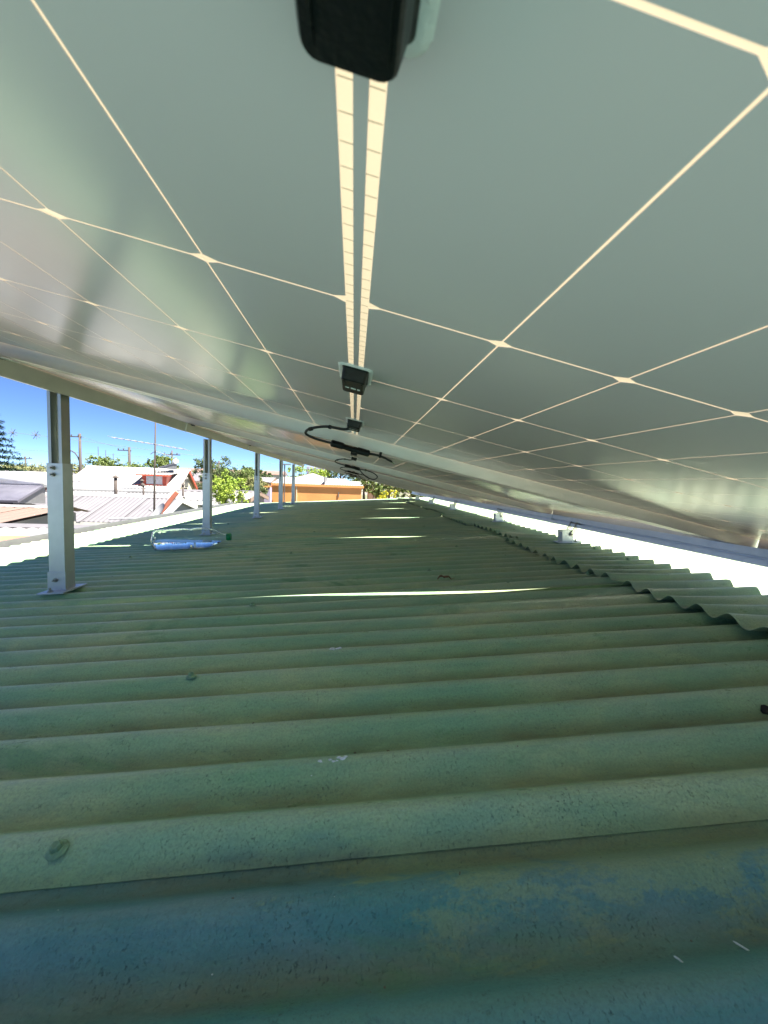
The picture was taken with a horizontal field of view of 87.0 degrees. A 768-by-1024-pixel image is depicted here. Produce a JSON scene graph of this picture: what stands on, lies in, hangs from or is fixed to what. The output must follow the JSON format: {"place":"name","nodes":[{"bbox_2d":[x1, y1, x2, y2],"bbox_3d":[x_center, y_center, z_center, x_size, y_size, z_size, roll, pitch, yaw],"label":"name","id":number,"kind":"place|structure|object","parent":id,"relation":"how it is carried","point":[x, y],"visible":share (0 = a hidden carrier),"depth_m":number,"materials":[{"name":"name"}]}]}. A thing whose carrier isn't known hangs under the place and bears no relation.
{"place":"outdoors","nodes":[
{"label":"outdoors","id":0,"kind":"place"},
{"bbox_2d":[31,492,200,524],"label":"neighbour house","id":1,"kind":"structure","parent":0,"point":[101,508],"depth_m":12.89,"materials":[{"name":"white metal"}]},
{"bbox_2d":[112,475,118,493],"bbox_3d":[-9.749,-0.808,14.700,0.199,1.060,0.209,2,4,-4],"label":"vent pipe","id":2,"kind":"object","parent":1,"relation":"on","point":[115,477],"visible":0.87,"depth_m":14.65,"materials":[{"name":"metal"}]},
{"bbox_2d":[148,503,164,515],"bbox_3d":[-4.709,0.241,8.434,0.287,0.839,0.289,2,4,-4],"label":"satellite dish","id":3,"kind":"object","parent":1,"relation":"on","point":[158,510],"visible":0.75,"depth_m":8.48,"materials":[{"name":"white metal"}]},
{"bbox_2d":[73,466,197,491],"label":"dormer house","id":4,"kind":"structure","parent":0,"point":[101,478],"depth_m":20.11,"materials":[{"name":"white metal"}]},
{"bbox_2d":[158,459,178,469],"bbox_3d":[-11.563,-2.567,21.677,0.942,0.570,0.769,-1,5,-32],"label":"solar water heater","id":5,"kind":"object","parent":4,"relation":"on","point":[173,465],"visible":1,"depth_m":21.50,"materials":[{"name":"metal"}]},
{"bbox_2d":[109,423,188,513],"bbox_3d":[-5.011,-0.858,8.576,1.463,3.351,1.059,1,4,-15],"label":"tv antenna","id":6,"kind":"object","parent":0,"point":[154,487],"visible":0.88,"depth_m":8.60,"materials":[{"name":"metal"}]},
{"bbox_2d":[161,491,178,513],"bbox_3d":[-5.008,-0.221,9.415,0.444,0.550,0.050,2,4,-4],"label":"red plank","id":7,"kind":"object","parent":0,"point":[171,498],"visible":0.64,"depth_m":9.39,"materials":[{"name":"wood"}]},
{"bbox_2d":[0,376,354,480],"label":"sky","id":8,"kind":"structure","parent":0,"point":[23,407],"materials":[{"name":"blue"}]},
{"bbox_2d":[166,489,247,506],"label":"neighbour house","id":9,"kind":"structure","parent":0,"point":[194,496],"depth_m":15.80,"materials":[{"name":"white metal"}]},
{"bbox_2d":[179,468,287,479],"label":"long roof","id":10,"kind":"structure","parent":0,"point":[275,474],"depth_m":81.23,"materials":[{"name":"grey metal"}]},
{"bbox_2d":[233,490,268,502],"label":"neighbour house","id":11,"kind":"structure","parent":0,"point":[250,495],"depth_m":20.20,"materials":[{"name":"white"}]},
{"bbox_2d":[262,477,276,502],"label":"neighbour house","id":12,"kind":"structure","parent":0,"point":[269,480],"depth_m":35.87,"materials":[{"name":"white paint"}]},
{"bbox_2d":[263,473,363,502],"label":"orange building","id":13,"kind":"structure","parent":0,"point":[308,487],"depth_m":23.81,"materials":[{"name":"metal"}]},
{"bbox_2d":[306,465,324,484],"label":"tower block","id":14,"kind":"structure","parent":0,"point":[308,467],"depth_m":117.14,"materials":[{"name":"white"}]},
{"bbox_2d":[290,483,409,499],"bbox_3d":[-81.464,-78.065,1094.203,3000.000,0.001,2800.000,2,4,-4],"label":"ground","id":15,"kind":"structure","parent":0,"point":[400,494],"depth_m":109.79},
{"bbox_2d":[0,536,27,540],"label":"lean to shed","id":16,"kind":"object","parent":15,"relation":"on","point":[2,538],"visible":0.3,"depth_m":5.43,"materials":[{"name":"metal"}]},
{"bbox_2d":[0,420,29,471],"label":"conifer tree","id":17,"kind":"object","parent":15,"relation":"on","point":[7,462],"visible":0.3,"depth_m":32.97,"materials":[{"name":"green plant"}]},
{"bbox_2d":[0,502,35,504],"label":"lean to shed","id":18,"kind":"object","parent":15,"relation":"on","point":[18,503],"visible":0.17,"depth_m":11.25,"materials":[{"name":"metal"}]},
{"bbox_2d":[0,471,46,503],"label":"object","id":19,"kind":"object","parent":18,"relation":"on","point":[21,487],"visible":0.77,"depth_m":10.95,"materials":[{"name":"metal"}]},
{"bbox_2d":[0,462,45,469],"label":"leafy tree","id":20,"kind":"object","parent":15,"relation":"on","point":[16,465],"visible":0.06,"depth_m":47.05,"materials":[{"name":"green plant"}]},
{"bbox_2d":[0,504,88,524],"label":"lean to shed","id":21,"kind":"object","parent":15,"relation":"on","point":[25,514],"visible":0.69,"depth_m":9.25,"materials":[{"name":"metal"}]},
{"bbox_2d":[0,523,92,535],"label":"lean to shed","id":22,"kind":"object","parent":15,"relation":"on","point":[13,529],"visible":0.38,"depth_m":7.26,"materials":[{"name":"metal"}]},
{"bbox_2d":[108,518,134,519],"bbox_3d":[-4.790,0.132,8.170,1.507,0.084,0.080,2,4,-1],"label":"roof pipe","id":23,"kind":"object","parent":22,"relation":"on","point":[120,518],"visible":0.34,"depth_m":8.14,"materials":[{"name":"white metal"}]},
{"bbox_2d":[4,458,90,472],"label":"leafy tree","id":24,"kind":"object","parent":15,"relation":"on","point":[40,467],"visible":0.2,"depth_m":43.32,"materials":[{"name":"green plant"}]},
{"bbox_2d":[70,433,81,473],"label":"utility pole","id":25,"kind":"object","parent":15,"relation":"on","point":[79,436],"visible":0.4,"depth_m":42.33,"materials":[{"name":"wood"}]},
{"bbox_2d":[9,432,312,467],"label":"overhead wire","id":26,"kind":"object","parent":25,"relation":"attached to","point":[147,449],"visible":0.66,"depth_m":41.14,"materials":[{"name":"black metal"}]},
{"bbox_2d":[14,449,321,469],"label":"overhead wire","id":27,"kind":"object","parent":25,"relation":"attached to","point":[152,457],"visible":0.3,"depth_m":43.94,"materials":[{"name":"black"}]},
{"bbox_2d":[84,455,128,466],"bbox_3d":[-24.762,-2.610,36.278,3.344,4.973,2.884,2,4,-4],"label":"leafy tree","id":28,"kind":"object","parent":15,"relation":"on","point":[104,461],"visible":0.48,"depth_m":35.93,"materials":[{"name":"green plant"}]},
{"bbox_2d":[45,489,170,495],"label":"neighbour house","id":29,"kind":"structure","parent":15,"relation":"on","point":[119,492],"depth_m":16.27,"materials":[{"name":"metal"}]},
{"bbox_2d":[117,447,130,465],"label":"utility pole","id":30,"kind":"object","parent":15,"relation":"on","point":[129,454],"visible":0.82,"depth_m":47.43,"materials":[{"name":"wood"}]},
{"bbox_2d":[119,461,152,467],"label":"leafy tree","id":31,"kind":"object","parent":15,"relation":"on","point":[132,464],"visible":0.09,"depth_m":44.04,"materials":[{"name":"green plant"}]},
{"bbox_2d":[144,454,179,468],"bbox_3d":[-17.996,-2.211,32.945,2.962,5.105,2.765,3,4,15],"label":"leafy tree","id":32,"kind":"object","parent":15,"relation":"on","point":[160,461],"visible":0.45,"depth_m":32.18,"materials":[{"name":"green plant"}]},
{"bbox_2d":[191,472,214,489],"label":"neighbour house","id":33,"kind":"structure","parent":15,"relation":"on","point":[196,478],"depth_m":33.50,"materials":[{"name":"white"}]},
{"bbox_2d":[192,455,240,489],"bbox_3d":[-8.796,-0.753,21.294,2.501,4.488,2.373,2,4,-4],"label":"leafy tree","id":34,"kind":"object","parent":15,"relation":"on","point":[218,470],"visible":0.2,"depth_m":20.89,"materials":[{"name":"green plant"}]},
{"bbox_2d":[212,469,249,503],"bbox_3d":[-5.371,0.312,13.703,1.334,3.674,1.361,2,4,7],"label":"leafy tree","id":35,"kind":"object","parent":15,"relation":"on","point":[224,492],"visible":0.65,"depth_m":13.66,"materials":[{"name":"green plant"}]},
{"bbox_2d":[233,465,262,483],"bbox_3d":[-9.832,-1.261,29.281,2.335,4.276,2.406,2,4,-4],"label":"leafy tree","id":36,"kind":"object","parent":15,"relation":"on","point":[242,473],"visible":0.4,"depth_m":28.61,"materials":[{"name":"green plant"}]},
{"bbox_2d":[238,473,269,492],"bbox_3d":[-7.676,-0.426,23.161,2.567,3.632,1.783,-1,5,-36],"label":"leafy tree","id":37,"kind":"object","parent":15,"relation":"on","point":[251,479],"visible":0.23,"depth_m":22.97,"materials":[{"name":"green plant"}]},
{"bbox_2d":[243,486,267,493],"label":"leafy tree","id":38,"kind":"object","parent":15,"relation":"on","point":[262,490],"visible":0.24,"depth_m":21.77,"materials":[{"name":"green plant"}]},
{"bbox_2d":[244,466,272,476],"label":"leafy tree","id":39,"kind":"object","parent":15,"relation":"on","point":[264,474],"visible":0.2,"depth_m":43.50,"materials":[{"name":"green plant"}]},
{"bbox_2d":[287,465,329,476],"bbox_3d":[-6.340,-1.620,33.636,3.640,4.597,2.751,2,4,-4],"label":"leafy tree","id":40,"kind":"object","parent":15,"relation":"on","point":[322,472],"visible":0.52,"depth_m":33.45,"materials":[{"name":"green plant"}]},
{"bbox_2d":[323,469,354,479],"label":"leafy tree","id":41,"kind":"object","parent":15,"relation":"on","point":[335,475],"visible":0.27,"depth_m":35.67,"materials":[{"name":"green plant"}]},
{"bbox_2d":[351,478,365,498],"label":"leafy tree","id":42,"kind":"object","parent":15,"relation":"on","point":[356,479],"visible":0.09,"depth_m":32.89,"materials":[{"name":"green plant"}]},
{"bbox_2d":[366,481,384,498],"bbox_3d":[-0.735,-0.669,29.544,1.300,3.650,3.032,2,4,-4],"label":"neighbour house","id":43,"kind":"structure","parent":15,"relation":"on","point":[369,495],"depth_m":28.31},
{"bbox_2d":[360,479,391,498],"bbox_3d":[-0.477,-0.476,25.477,2.429,3.877,1.739,0,5,-24],"label":"leafy tree","id":44,"kind":"object","parent":15,"relation":"on","point":[379,488],"visible":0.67,"depth_m":24.91,"materials":[{"name":"green plant"}]},
{"bbox_2d":[0,497,767,1023],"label":"green roofed house","id":45,"kind":"structure","parent":15,"relation":"on","point":[462,819],"depth_m":0.44,"materials":[{"name":"teal paint"}]},
{"bbox_2d":[36,390,86,594],"bbox_3d":[-0.989,-0.059,1.237,0.075,0.608,0.112,2,4,-4],"label":"support post","id":46,"kind":"object","parent":45,"relation":"on","point":[60,508],"visible":0.92,"depth_m":1.23,"materials":[{"name":"metal"}]},
{"bbox_2d":[0,359,304,466],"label":"mounting rail","id":47,"kind":"object","parent":46,"relation":"on","point":[15,371],"visible":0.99,"depth_m":1.35,"materials":[{"name":"metal"}]},
{"bbox_2d":[0,356,19,362],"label":"panel clamp","id":48,"kind":"object","parent":47,"relation":"attached to","point":[2,358],"visible":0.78,"depth_m":0.94,"materials":[{"name":"metal"}]},
{"bbox_2d":[293,460,420,492],"bbox_3d":[-0.459,-0.564,6.159,2.235,0.514,1.134,2,4,-4],"label":"solar module","id":49,"kind":"object","parent":47,"relation":"on","point":[355,476],"depth_m":6.70,"materials":[{"name":"glass"}]},
{"bbox_2d":[1,356,719,541],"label":"solar module","id":50,"kind":"object","parent":47,"relation":"on","point":[243,428],"visible":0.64,"depth_m":1.78,"materials":[{"name":"glass"}]},
{"bbox_2d":[251,445,469,500],"bbox_3d":[-0.289,-0.394,3.876,2.235,0.514,1.134,2,4,-4],"label":"solar module","id":51,"kind":"object","parent":47,"relation":"on","point":[338,468],"visible":0.25,"depth_m":4.41,"materials":[{"name":"glass"}]},
{"bbox_2d":[279,455,443,496],"bbox_3d":[-0.374,-0.479,5.017,2.235,0.514,1.134,2,4,-4],"label":"solar module","id":52,"kind":"object","parent":47,"relation":"on","point":[362,476],"visible":0.16,"depth_m":5.56,"materials":[{"name":"glass"}]},
{"bbox_2d":[195,425,530,510],"bbox_3d":[-0.204,-0.309,2.734,2.235,0.514,1.134,2,4,-4],"label":"solar module","id":53,"kind":"object","parent":47,"relation":"on","point":[378,474],"visible":0.42,"depth_m":3.24,"materials":[{"name":"glass"}]},
{"bbox_2d":[0,0,767,549],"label":"solar module","id":54,"kind":"object","parent":47,"relation":"on","point":[518,244],"visible":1,"depth_m":0.18,"materials":[{"name":"glass"}]},
{"bbox_2d":[150,527,231,550],"bbox_3d":[-0.952,0.134,2.014,0.364,0.115,0.106,1,4,-10],"label":"plastic bottle","id":55,"kind":"object","parent":45,"relation":"on","point":[181,538],"visible":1,"depth_m":1.97,"materials":[{"name":"blue"}]},
{"bbox_2d":[202,439,211,528],"bbox_3d":[-1.131,-0.160,2.597,0.075,0.611,0.112,2,4,-4],"label":"support post","id":56,"kind":"object","parent":45,"relation":"on","point":[207,489],"visible":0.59,"depth_m":2.59,"materials":[{"name":"metal"}]},
{"bbox_2d":[252,453,261,517],"bbox_3d":[-1.187,-0.249,3.793,0.075,0.609,0.112,2,4,-4],"label":"support post","id":57,"kind":"object","parent":45,"relation":"on","point":[256,512],"visible":0.86,"depth_m":3.79,"materials":[{"name":"metal"}]},
{"bbox_2d":[278,460,284,508],"bbox_3d":[-1.268,-0.338,4.987,0.075,0.608,0.112,2,4,-4],"label":"support post","id":58,"kind":"object","parent":45,"relation":"on","point":[280,502],"visible":0.88,"depth_m":4.98,"materials":[{"name":"metal"}]},
{"bbox_2d":[283,464,290,501],"bbox_3d":[-5.595,-0.647,23.165,0.450,4.200,0.140,2,4,-4],"label":"street lamp","id":59,"kind":"object","parent":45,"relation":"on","point":[284,480],"visible":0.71,"depth_m":23.04,"materials":[{"name":"metal"}]},
{"bbox_2d":[290,464,295,503],"bbox_3d":[-1.401,-0.433,6.267,0.075,0.611,0.112,2,4,-4],"label":"support post","id":60,"kind":"object","parent":45,"relation":"on","point":[293,486],"visible":1,"depth_m":6.25,"materials":[{"name":"metal"}]},
{"bbox_2d":[318,755,347,762],"bbox_3d":[-0.058,0.278,0.454,0.034,0.004,0.009,2,4,-4],"label":"bird dropping","id":61,"kind":"object","parent":45,"relation":"on","point":[341,758],"visible":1,"depth_m":0.45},
{"bbox_2d":[49,570,766,1015],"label":"roof grit","id":62,"kind":"object","parent":45,"relation":"on","point":[389,750],"visible":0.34,"depth_m":0.48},
{"bbox_2d":[428,496,435,503],"bbox_3d":[0.600,-0.147,5.057,0.100,0.097,0.070,2,4,-4],"label":"rail bracket","id":63,"kind":"object","parent":45,"relation":"on","point":[431,501],"visible":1,"depth_m":5.04,"materials":[{"name":"metal"}]},
{"bbox_2d":[437,575,453,579],"bbox_3d":[0.190,0.201,1.233,0.053,0.014,0.024,2,4,-4],"label":"dry leaf","id":64,"kind":"object","parent":45,"relation":"on","point":[446,576],"visible":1,"depth_m":1.23,"materials":[{"name":"brown plant"}]},
{"bbox_2d":[448,501,458,509],"bbox_3d":[0.685,-0.067,3.983,0.100,0.097,0.070,2,4,-4],"label":"rail bracket","id":65,"kind":"object","parent":45,"relation":"on","point":[452,506],"visible":0.96,"depth_m":3.97,"materials":[{"name":"metal"}]},
{"bbox_2d":[492,508,507,521],"bbox_3d":[0.798,0.022,2.792,0.100,0.094,0.070,2,4,-4],"label":"rail bracket","id":66,"kind":"object","parent":45,"relation":"on","point":[498,517],"visible":0.95,"depth_m":2.78,"materials":[{"name":"metal"}]},
{"bbox_2d":[553,521,580,542],"bbox_3d":[0.837,0.092,1.840,0.100,0.098,0.070,2,4,-4],"label":"rail bracket","id":67,"kind":"object","parent":45,"relation":"on","point":[565,535],"visible":0.98,"depth_m":1.82,"materials":[{"name":"metal"}]},
{"bbox_2d":[411,492,767,567],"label":"mounting rail","id":68,"kind":"object","parent":67,"relation":"on","point":[745,554],"visible":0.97,"depth_m":1.37,"materials":[{"name":"metal"}]},
{"bbox_2d":[733,941,749,950],"bbox_3d":[0.244,0.296,0.275,0.007,0.002,0.009,2,4,-4],"label":"white splinter","id":69,"kind":"object","parent":45,"relation":"on","point":[740,945],"visible":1,"depth_m":0.28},
{"bbox_2d":[760,705,767,714],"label":"dark crumb","id":70,"kind":"object","parent":45,"relation":"on","point":[764,709],"visible":1,"depth_m":0.55,"materials":[{"name":"black"}]},
{"bbox_2d":[376,490,397,498],"bbox_3d":[0.055,0.875,12.171,0.639,3.116,0.426,3,4,11],"label":"shrub","id":71,"kind":"object","parent":15,"relation":"on","point":[385,495],"visible":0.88,"depth_m":12.00,"materials":[{"name":"yellow plant"}]},
{"bbox_2d":[384,485,400,498],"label":"leafy tree","id":72,"kind":"object","parent":15,"relation":"on","point":[388,495],"visible":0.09,"depth_m":29.93,"materials":[{"name":"green plant"}]},
{"bbox_2d":[391,487,423,498],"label":"leafy tree","id":73,"kind":"object","parent":15,"relation":"on","point":[403,493],"visible":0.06,"depth_m":24.44,"materials":[{"name":"green plant"}]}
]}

